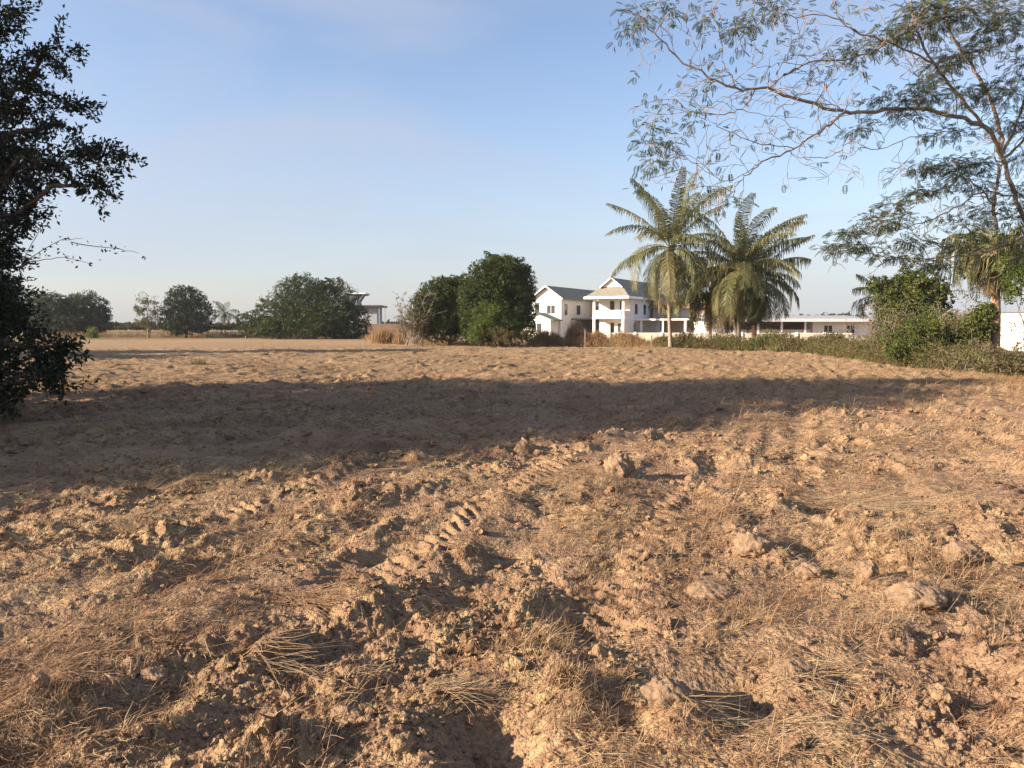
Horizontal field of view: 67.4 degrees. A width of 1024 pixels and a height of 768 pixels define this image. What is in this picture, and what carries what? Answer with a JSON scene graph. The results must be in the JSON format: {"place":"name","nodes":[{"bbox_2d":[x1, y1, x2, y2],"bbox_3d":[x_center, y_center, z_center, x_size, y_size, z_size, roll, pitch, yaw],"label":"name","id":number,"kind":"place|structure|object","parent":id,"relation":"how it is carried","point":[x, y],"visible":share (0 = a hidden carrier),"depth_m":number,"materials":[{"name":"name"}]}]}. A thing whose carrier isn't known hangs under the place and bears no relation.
{"place":"outdoors","nodes":[
{"label":"outdoors","id":0,"kind":"place"},
{"bbox_2d":[0,328,1023,767],"bbox_3d":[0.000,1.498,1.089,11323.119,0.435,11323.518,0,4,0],"label":"ploughed field","id":1,"kind":"structure","parent":0,"point":[46,604],"depth_m":5.61,"materials":[{"name":"soil"}]},
{"bbox_2d":[0,517,71,552],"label":"dry grass tuft","id":2,"kind":"object","parent":1,"relation":"on","point":[23,547],"visible":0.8,"depth_m":5.63,"materials":[{"name":"plant"}]},
{"bbox_2d":[19,290,90,335],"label":"mango tree","id":3,"kind":"object","parent":1,"relation":"on","point":[52,302],"visible":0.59,"depth_m":127.42,"materials":[{"name":"green plant"}]},
{"bbox_2d":[0,656,146,767],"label":"dry grass tuft","id":4,"kind":"object","parent":1,"relation":"on","point":[54,736],"visible":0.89,"depth_m":2.96,"materials":[{"name":"plant"}]},
{"bbox_2d":[0,0,147,420],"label":"shade tree","id":5,"kind":"object","parent":1,"relation":"on","point":[15,314],"visible":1,"depth_m":12.93,"materials":[{"name":"green plant"}]},
{"bbox_2d":[54,289,112,334],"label":"mango tree","id":6,"kind":"object","parent":1,"relation":"on","point":[94,314],"visible":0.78,"depth_m":129.99,"materials":[{"name":"green plant"}]},
{"bbox_2d":[82,327,99,338],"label":"shrub","id":7,"kind":"object","parent":1,"relation":"on","point":[92,334],"visible":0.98,"depth_m":109.37,"materials":[{"name":"green plant"}]},
{"bbox_2d":[100,496,174,537],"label":"dry grass tuft","id":8,"kind":"object","parent":1,"relation":"on","point":[130,528],"visible":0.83,"depth_m":5.96,"materials":[{"name":"plant"}]},
{"bbox_2d":[133,292,163,337],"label":"sparse tree","id":9,"kind":"object","parent":1,"relation":"on","point":[144,321],"visible":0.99,"depth_m":117.37,"materials":[{"name":"green plant"}]},
{"bbox_2d":[137,666,168,684],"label":"soil clod","id":10,"kind":"object","parent":1,"relation":"on","point":[153,674],"visible":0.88,"depth_m":3.48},
{"bbox_2d":[75,460,254,496],"bbox_3d":[-3.475,0.921,7.633,1.843,0.314,0.998,-2,5,-25],"label":"straw sheaf","id":11,"kind":"object","parent":1,"relation":"on","point":[195,478],"visible":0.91,"depth_m":7.67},
{"bbox_2d":[97,321,236,330],"bbox_3d":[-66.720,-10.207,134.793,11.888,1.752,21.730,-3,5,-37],"label":"distant wood","id":12,"kind":"object","parent":1,"relation":"on","point":[116,326],"visible":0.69,"depth_m":130.11,"materials":[{"name":"green plant"}]},
{"bbox_2d":[157,284,216,337],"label":"mango tree","id":13,"kind":"object","parent":1,"relation":"on","point":[186,320],"visible":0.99,"depth_m":117.59,"materials":[{"name":"green plant"}]},
{"bbox_2d":[179,355,213,364],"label":"weed","id":14,"kind":"object","parent":1,"relation":"on","point":[199,361],"visible":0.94,"depth_m":31.58,"materials":[{"name":"green plant"}]},
{"bbox_2d":[161,548,268,590],"bbox_3d":[-1.929,1.148,4.966,0.654,0.264,0.650,-2,5,-30],"label":"dry grass tuft","id":15,"kind":"object","parent":1,"relation":"on","point":[210,574],"visible":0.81,"depth_m":4.91,"materials":[{"name":"plant"}]},
{"bbox_2d":[210,301,239,332],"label":"sparse tree","id":16,"kind":"object","parent":1,"relation":"on","point":[223,315],"visible":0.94,"depth_m":125.41,"materials":[{"name":"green plant"}]},
{"bbox_2d":[208,323,244,329],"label":"distant wood","id":17,"kind":"object","parent":1,"relation":"on","point":[231,326],"visible":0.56,"depth_m":124.86,"materials":[{"name":"green plant"}]},
{"bbox_2d":[234,311,257,338],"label":"mango tree","id":18,"kind":"object","parent":1,"relation":"on","point":[243,325],"visible":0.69,"depth_m":110.85,"materials":[{"name":"green plant"}]},
{"bbox_2d":[191,620,351,688],"bbox_3d":[-1.108,1.242,3.535,0.782,0.246,0.444,0,4,0],"label":"straw sheaf","id":19,"kind":"object","parent":1,"relation":"on","point":[268,642],"visible":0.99,"depth_m":3.58,"materials":[{"name":"plant"}]},
{"bbox_2d":[39,328,529,346],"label":"dry grass verge","id":20,"kind":"structure","parent":1,"relation":"on","point":[424,341],"depth_m":122.16,"materials":[{"name":"plant"}]},
{"bbox_2d":[267,450,312,479],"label":"dry grass tuft","id":21,"kind":"object","parent":1,"relation":"on","point":[293,471],"visible":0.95,"depth_m":7.98,"materials":[{"name":"plant"}]},
{"bbox_2d":[204,692,389,767],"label":"dry grass tuft","id":22,"kind":"object","parent":1,"relation":"on","point":[292,721],"visible":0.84,"depth_m":2.88,"materials":[{"name":"plant"}]},
{"bbox_2d":[198,569,404,625],"bbox_3d":[-1.215,1.188,4.397,1.217,0.218,0.775,0,4,0],"label":"straw sheaf","id":23,"kind":"object","parent":1,"relation":"on","point":[316,599],"visible":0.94,"depth_m":4.42,"materials":[{"name":"plant"}]},
{"bbox_2d":[245,271,372,338],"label":"mango tree","id":24,"kind":"object","parent":1,"relation":"on","point":[299,319],"visible":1,"depth_m":106.60,"materials":[{"name":"green plant"}]},
{"bbox_2d":[294,676,389,725],"bbox_3d":[-0.723,1.295,3.174,0.424,0.187,0.414,1,4,13],"label":"dry grass tuft","id":25,"kind":"object","parent":1,"relation":"on","point":[325,713],"visible":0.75,"depth_m":3.18,"materials":[{"name":"plant"}]},
{"bbox_2d":[297,482,395,522],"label":"dry grass tuft","id":26,"kind":"object","parent":1,"relation":"on","point":[357,505],"visible":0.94,"depth_m":6.62,"materials":[{"name":"plant"}]},
{"bbox_2d":[329,705,364,727],"bbox_3d":[-0.664,1.359,3.132,0.169,0.110,0.144,0,4,0],"label":"soil clod","id":27,"kind":"object","parent":1,"relation":"on","point":[340,709],"visible":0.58,"depth_m":3.10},
{"bbox_2d":[318,644,402,700],"bbox_3d":[-0.723,1.276,3.463,0.497,0.193,0.418,0,4,0],"label":"dry grass tuft","id":28,"kind":"object","parent":1,"relation":"on","point":[365,672],"visible":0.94,"depth_m":3.46,"materials":[{"name":"plant"}]},
{"bbox_2d":[364,327,401,343],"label":"tall grass clump","id":29,"kind":"object","parent":1,"relation":"on","point":[382,335],"visible":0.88,"depth_m":75.31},
{"bbox_2d":[350,293,417,335],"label":"grey building","id":30,"kind":"structure","parent":1,"relation":"on","point":[375,311],"depth_m":149.35,"materials":[{"name":"concrete"}]},
{"bbox_2d":[391,325,408,343],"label":"tall grass clump","id":31,"kind":"object","parent":1,"relation":"on","point":[398,339],"visible":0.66,"depth_m":73.39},
{"bbox_2d":[394,315,426,345],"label":"bare shrub","id":32,"kind":"object","parent":1,"relation":"on","point":[403,337],"visible":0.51,"depth_m":66.74,"materials":[{"name":"brown plant"}]},
{"bbox_2d":[382,319,440,328],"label":"distant wood","id":33,"kind":"object","parent":1,"relation":"on","point":[391,322],"visible":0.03,"depth_m":294.41,"materials":[{"name":"green plant"}]},
{"bbox_2d":[392,288,446,345],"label":"bare shrub","id":34,"kind":"object","parent":1,"relation":"on","point":[412,332],"visible":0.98,"depth_m":65.47,"materials":[{"name":"brown plant"}]},
{"bbox_2d":[419,706,431,717],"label":"soil clod","id":35,"kind":"object","parent":1,"relation":"on","point":[424,710],"visible":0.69,"depth_m":3.16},
{"bbox_2d":[405,272,468,344],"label":"mango tree","id":36,"kind":"object","parent":1,"relation":"on","point":[448,321],"visible":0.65,"depth_m":66.99,"materials":[{"name":"green plant"}]},
{"bbox_2d":[366,653,541,727],"bbox_3d":[-0.241,1.320,3.354,0.805,0.219,0.515,-2,5,-25],"label":"straw sheaf","id":37,"kind":"object","parent":1,"relation":"on","point":[455,685],"visible":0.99,"depth_m":3.33,"materials":[{"name":"plant"}]},
{"bbox_2d":[464,300,523,346],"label":"shrub","id":38,"kind":"object","parent":1,"relation":"on","point":[484,322],"visible":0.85,"depth_m":61.45,"materials":[{"name":"green plant"}]},
{"bbox_2d":[483,250,505,344],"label":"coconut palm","id":39,"kind":"object","parent":1,"relation":"on","point":[489,253],"visible":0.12,"depth_m":69.05,"materials":[{"name":"green plant"}]},
{"bbox_2d":[455,252,539,346],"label":"mango tree","id":40,"kind":"object","parent":1,"relation":"on","point":[506,283],"visible":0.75,"depth_m":64.08,"materials":[{"name":"green plant"}]},
{"bbox_2d":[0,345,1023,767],"bbox_3d":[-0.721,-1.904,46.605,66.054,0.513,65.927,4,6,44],"label":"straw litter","id":41,"kind":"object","parent":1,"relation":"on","point":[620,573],"visible":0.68,"depth_m":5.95,"materials":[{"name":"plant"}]},
{"bbox_2d":[0,370,1023,767],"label":"soil crumbs","id":42,"kind":"object","parent":1,"relation":"on","point":[546,698],"visible":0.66,"depth_m":4.44,"materials":[{"name":"soil"}]},
{"bbox_2d":[0,345,1023,767],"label":"stubble","id":43,"kind":"object","parent":1,"relation":"on","point":[518,643],"visible":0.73,"depth_m":4.38,"materials":[{"name":"plant"}]},
{"bbox_2d":[0,381,1023,767],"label":"soil lumps","id":44,"kind":"object","parent":1,"relation":"on","point":[404,743],"visible":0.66,"depth_m":4.12,"materials":[{"name":"soil"}]},
{"bbox_2d":[489,326,534,346],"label":"shrub","id":45,"kind":"object","parent":1,"relation":"on","point":[508,336],"visible":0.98,"depth_m":60.64,"materials":[{"name":"green plant"}]},
{"bbox_2d":[514,437,536,454],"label":"soil clod","id":46,"kind":"object","parent":1,"relation":"on","point":[523,445],"visible":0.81,"depth_m":9.43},
{"bbox_2d":[480,600,594,652],"bbox_3d":[0.131,1.218,3.877,0.631,0.271,0.604,0,4,0],"label":"dry grass tuft","id":47,"kind":"object","parent":1,"relation":"on","point":[546,637],"visible":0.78,"depth_m":3.87,"materials":[{"name":"plant"}]},
{"bbox_2d":[543,655,591,695],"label":"root clump","id":48,"kind":"object","parent":1,"relation":"on","point":[559,669],"visible":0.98,"depth_m":3.31,"materials":[{"name":"plant"}]},
{"bbox_2d":[562,318,587,338],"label":"tall grass clump","id":49,"kind":"object","parent":1,"relation":"on","point":[573,327],"visible":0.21,"depth_m":67.44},
{"bbox_2d":[568,456,634,490],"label":"dry grass tuft","id":50,"kind":"object","parent":1,"relation":"on","point":[605,481],"visible":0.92,"depth_m":7.49,"materials":[{"name":"plant"}]},
{"bbox_2d":[524,328,682,347],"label":"dry grass belt","id":51,"kind":"object","parent":1,"relation":"on","point":[594,339],"visible":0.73,"depth_m":63.68,"materials":[{"name":"plant"}]},
{"bbox_2d":[524,278,703,337],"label":"white house","id":52,"kind":"structure","parent":1,"relation":"on","point":[612,305],"depth_m":111.32,"materials":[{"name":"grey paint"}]},
{"bbox_2d":[534,302,539,312],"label":"window","id":53,"kind":"structure","parent":52,"relation":"in","point":[537,303],"depth_m":112.06,"materials":[{"name":"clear glass"}]},
{"bbox_2d":[532,323,541,332],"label":"window","id":54,"kind":"structure","parent":52,"relation":"in","point":[538,326],"depth_m":109.27,"materials":[{"name":"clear glass"}]},
{"bbox_2d":[546,305,555,313],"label":"window","id":55,"kind":"structure","parent":52,"relation":"in","point":[550,309],"depth_m":110.99,"materials":[{"name":"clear glass"}]},
{"bbox_2d":[564,303,567,315],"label":"window","id":56,"kind":"structure","parent":52,"relation":"in","point":[565,304],"depth_m":111.59,"materials":[{"name":"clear glass"}]},
{"bbox_2d":[576,305,580,315],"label":"window","id":57,"kind":"structure","parent":52,"relation":"in","point":[578,307],"depth_m":115.38,"materials":[{"name":"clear glass"}]},
{"bbox_2d":[610,301,613,315],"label":"balcony door","id":58,"kind":"structure","parent":52,"relation":"in","point":[611,302],"depth_m":110.75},
{"bbox_2d":[617,323,621,332],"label":"window","id":59,"kind":"structure","parent":52,"relation":"in","point":[619,325],"depth_m":110.34,"materials":[{"name":"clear glass"}]},
{"bbox_2d":[633,322,636,332],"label":"window","id":60,"kind":"structure","parent":52,"relation":"in","point":[634,323],"depth_m":111.30,"materials":[{"name":"grey glass"}]},
{"bbox_2d":[634,303,637,314],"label":"window","id":61,"kind":"structure","parent":52,"relation":"in","point":[635,305],"depth_m":111.40,"materials":[{"name":"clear glass"}]},
{"bbox_2d":[603,452,634,477],"bbox_3d":[1.098,0.899,8.044,0.299,0.372,0.294,4,6,43],"label":"soil clod","id":62,"kind":"object","parent":1,"relation":"on","point":[628,464],"visible":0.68,"depth_m":7.96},
{"bbox_2d":[577,710,686,767],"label":"dry grass tuft","id":63,"kind":"object","parent":1,"relation":"on","point":[638,743],"visible":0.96,"depth_m":2.90,"materials":[{"name":"plant"}]},
{"bbox_2d":[640,675,693,709],"bbox_3d":[0.635,1.284,3.153,0.211,0.158,0.163,2,5,26],"label":"soil clod","id":64,"kind":"object","parent":1,"relation":"on","point":[656,691],"visible":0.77,"depth_m":3.11,"materials":[{"name":"soil"}]},
{"bbox_2d":[605,166,737,347],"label":"coconut palm","id":65,"kind":"object","parent":1,"relation":"on","point":[668,260],"visible":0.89,"depth_m":55.43,"materials":[{"name":"green plant"}]},
{"bbox_2d":[678,678,707,699],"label":"soil clod","id":66,"kind":"object","parent":1,"relation":"on","point":[696,686],"visible":0.3,"depth_m":3.32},
{"bbox_2d":[683,579,733,601],"bbox_3d":[1.178,1.249,4.594,0.295,0.123,0.243,0,4,0],"label":"soil clod","id":67,"kind":"object","parent":1,"relation":"on","point":[699,587],"visible":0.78,"depth_m":4.55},
{"bbox_2d":[656,251,761,338],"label":"coconut palm","id":68,"kind":"object","parent":1,"relation":"on","point":[696,308],"visible":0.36,"depth_m":59.24,"materials":[{"name":"green plant"}]},
{"bbox_2d":[660,473,787,523],"bbox_3d":[1.794,0.952,6.703,1.137,0.418,1.035,0,4,0],"label":"dry grass tuft","id":69,"kind":"object","parent":1,"relation":"on","point":[712,510],"visible":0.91,"depth_m":6.58,"materials":[{"name":"plant"}]},
{"bbox_2d":[652,689,805,741],"bbox_3d":[0.859,1.308,3.107,0.613,0.170,0.363,0,4,0],"label":"straw sheaf","id":70,"kind":"object","parent":1,"relation":"on","point":[704,702],"visible":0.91,"depth_m":3.09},
{"bbox_2d":[608,332,850,340],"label":"boundary wall","id":71,"kind":"structure","parent":1,"relation":"on","point":[654,335],"depth_m":81.91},
{"bbox_2d":[671,193,808,346],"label":"coconut palm","id":72,"kind":"object","parent":1,"relation":"on","point":[736,286],"visible":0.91,"depth_m":53.73,"materials":[{"name":"green plant"}]},
{"bbox_2d":[692,212,814,339],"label":"coconut palm","id":73,"kind":"object","parent":1,"relation":"on","point":[777,293],"visible":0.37,"depth_m":56.42,"materials":[{"name":"green plant"}]},
{"bbox_2d":[732,531,779,558],"bbox_3d":[1.684,1.130,5.354,0.269,0.210,0.270,-3,5,-40],"label":"soil clod","id":74,"kind":"object","parent":1,"relation":"on","point":[757,544],"visible":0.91,"depth_m":5.29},
{"bbox_2d":[706,587,814,628],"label":"dry grass tuft","id":75,"kind":"object","parent":1,"relation":"on","point":[755,616],"visible":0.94,"depth_m":4.14,"materials":[{"name":"plant"}]},
{"bbox_2d":[752,336,772,348],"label":"shrub","id":76,"kind":"object","parent":1,"relation":"on","point":[758,341],"visible":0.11,"depth_m":51.67,"materials":[{"name":"green plant"}]},
{"bbox_2d":[744,696,801,767],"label":"dry grass tuft","id":77,"kind":"object","parent":1,"relation":"on","point":[765,757],"visible":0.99,"depth_m":2.82,"materials":[{"name":"plant"}]},
{"bbox_2d":[745,336,805,351],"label":"tall grass clump","id":78,"kind":"object","parent":1,"relation":"on","point":[775,350],"visible":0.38,"depth_m":49.57,"materials":[{"name":"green plant"}]},
{"bbox_2d":[689,315,874,340],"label":"long building","id":79,"kind":"structure","parent":1,"relation":"on","point":[808,323],"depth_m":93.10,"materials":[{"name":"paint"}]},
{"bbox_2d":[823,325,832,332],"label":"window","id":80,"kind":"structure","parent":79,"relation":"in","point":[826,328],"depth_m":92.89,"materials":[{"name":"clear glass"}]},
{"bbox_2d":[845,325,854,333],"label":"window","id":81,"kind":"structure","parent":79,"relation":"in","point":[848,327],"depth_m":93.10,"materials":[{"name":"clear glass"}]},
{"bbox_2d":[769,657,816,682],"bbox_3d":[1.264,1.299,3.457,0.198,0.124,0.152,4,5,40],"label":"soil clod","id":82,"kind":"object","parent":1,"relation":"on","point":[795,666],"visible":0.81,"depth_m":3.42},
{"bbox_2d":[691,649,912,716],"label":"dry grass","id":83,"kind":"structure","parent":1,"relation":"on","point":[815,664],"depth_m":3.41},
{"bbox_2d":[798,637,811,646],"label":"soil clod","id":84,"kind":"object","parent":1,"relation":"on","point":[806,641],"visible":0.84,"depth_m":3.80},
{"bbox_2d":[795,562,826,580],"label":"soil clod","id":85,"kind":"object","parent":1,"relation":"on","point":[810,571],"visible":0.78,"depth_m":4.85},
{"bbox_2d":[606,0,1023,345],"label":"overhanging tree","id":86,"kind":"object","parent":1,"relation":"on","point":[909,29],"visible":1,"depth_m":22.25,"materials":[{"name":"green plant"}]},
{"bbox_2d":[650,328,1022,377],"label":"scrub belt","id":87,"kind":"object","parent":1,"relation":"on","point":[835,346],"visible":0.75,"depth_m":42.59,"materials":[{"name":"green plant"}]},
{"bbox_2d":[817,330,863,348],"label":"shrub","id":88,"kind":"object","parent":1,"relation":"on","point":[844,338],"visible":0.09,"depth_m":43.82,"materials":[{"name":"green plant"}]},
{"bbox_2d":[779,587,923,654],"bbox_3d":[1.771,1.179,3.979,0.740,0.296,0.688,0,4,0],"label":"dry grass tuft","id":89,"kind":"object","parent":1,"relation":"on","point":[855,624],"visible":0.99,"depth_m":3.98,"materials":[{"name":"plant"}]},
{"bbox_2d":[748,472,984,516],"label":"dry grass","id":90,"kind":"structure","parent":1,"relation":"on","point":[866,498],"depth_m":7.14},
{"bbox_2d":[853,559,879,579],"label":"soil clod","id":91,"kind":"object","parent":1,"relation":"on","point":[867,566],"visible":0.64,"depth_m":4.80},
{"bbox_2d":[851,274,891,344],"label":"coconut palm","id":92,"kind":"object","parent":1,"relation":"on","point":[859,289],"visible":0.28,"depth_m":60.01,"materials":[{"name":"green plant"}]},
{"bbox_2d":[778,310,975,327],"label":"distant wood","id":93,"kind":"object","parent":1,"relation":"on","point":[849,313],"visible":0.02,"depth_m":329.14,"materials":[{"name":"green plant"}]},
{"bbox_2d":[844,297,938,348],"bbox_3d":[17.680,-2.581,35.664,3.467,3.150,4.328,0,4,0],"label":"bare shrub","id":94,"kind":"object","parent":1,"relation":"on","point":[876,322],"visible":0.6,"depth_m":35.98,"materials":[{"name":"green plant"}]},
{"bbox_2d":[862,264,960,341],"bbox_3d":[20.602,-3.651,39.315,4.676,5.051,4.396,0,4,0],"label":"climber covered tree","id":95,"kind":"object","parent":1,"relation":"on","point":[909,284],"visible":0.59,"depth_m":39.10,"materials":[{"name":"green plant"}]},
{"bbox_2d":[884,580,948,611],"bbox_3d":[2.292,1.210,4.348,0.329,0.188,0.296,0,4,0],"label":"soil clod","id":96,"kind":"object","parent":1,"relation":"on","point":[925,595],"visible":0.9,"depth_m":4.28,"materials":[{"name":"soil"}]},
{"bbox_2d":[877,308,975,367],"bbox_3d":[16.626,-1.790,30.841,3.434,2.592,3.259,3,5,37],"label":"shrub","id":97,"kind":"object","parent":1,"relation":"on","point":[895,345],"visible":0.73,"depth_m":30.62,"materials":[{"name":"green plant"}]},
{"bbox_2d":[844,512,1023,608],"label":"dry grass tuft","id":98,"kind":"object","parent":1,"relation":"on","point":[950,570],"visible":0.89,"depth_m":4.90,"materials":[{"name":"plant"}]},
{"bbox_2d":[900,286,1022,357],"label":"bare shrub","id":99,"kind":"object","parent":1,"relation":"on","point":[957,314],"visible":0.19,"depth_m":33.66,"materials":[{"name":"green plant"}]},
{"bbox_2d":[940,540,986,566],"bbox_3d":[3.022,1.145,5.165,0.299,0.188,0.239,-1,4,-14],"label":"soil clod","id":100,"kind":"object","parent":1,"relation":"on","point":[972,553],"visible":0.76,"depth_m":5.09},
{"bbox_2d":[916,328,1023,371],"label":"bare shrub","id":101,"kind":"object","parent":1,"relation":"on","point":[974,354],"visible":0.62,"depth_m":26.83,"materials":[{"name":"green plant"}]},
{"bbox_2d":[944,301,1002,353],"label":"shrub","id":102,"kind":"object","parent":1,"relation":"on","point":[980,322],"visible":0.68,"depth_m":30.64,"materials":[{"name":"green plant"}]},
{"bbox_2d":[929,371,1023,394],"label":"edge weeds","id":103,"kind":"object","parent":1,"relation":"on","point":[1021,378],"visible":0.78,"depth_m":21.67,"materials":[{"name":"beige plant"}]},
{"bbox_2d":[935,224,1023,354],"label":"coconut palm","id":104,"kind":"object","parent":1,"relation":"on","point":[991,289],"visible":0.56,"depth_m":30.55,"materials":[{"name":"green plant"}]},
{"bbox_2d":[945,312,1023,343],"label":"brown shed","id":105,"kind":"structure","parent":1,"relation":"on","point":[959,313],"depth_m":76.12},
{"bbox_2d":[960,342,1023,377],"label":"bare shrub","id":106,"kind":"object","parent":1,"relation":"on","point":[999,356],"visible":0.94,"depth_m":23.95,"materials":[{"name":"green plant"}]},
{"bbox_2d":[987,244,1023,343],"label":"shrub","id":107,"kind":"object","parent":1,"relation":"on","point":[1018,271],"visible":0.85,"depth_m":27.79,"materials":[{"name":"green plant"}]},
{"bbox_2d":[1000,313,1023,350],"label":"white wall block","id":108,"kind":"structure","parent":1,"relation":"on","point":[1008,339],"depth_m":51.63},
{"bbox_2d":[0,0,1023,327],"label":"sky","id":109,"kind":"structure","parent":0,"point":[382,147],"materials":[{"name":"blue"}]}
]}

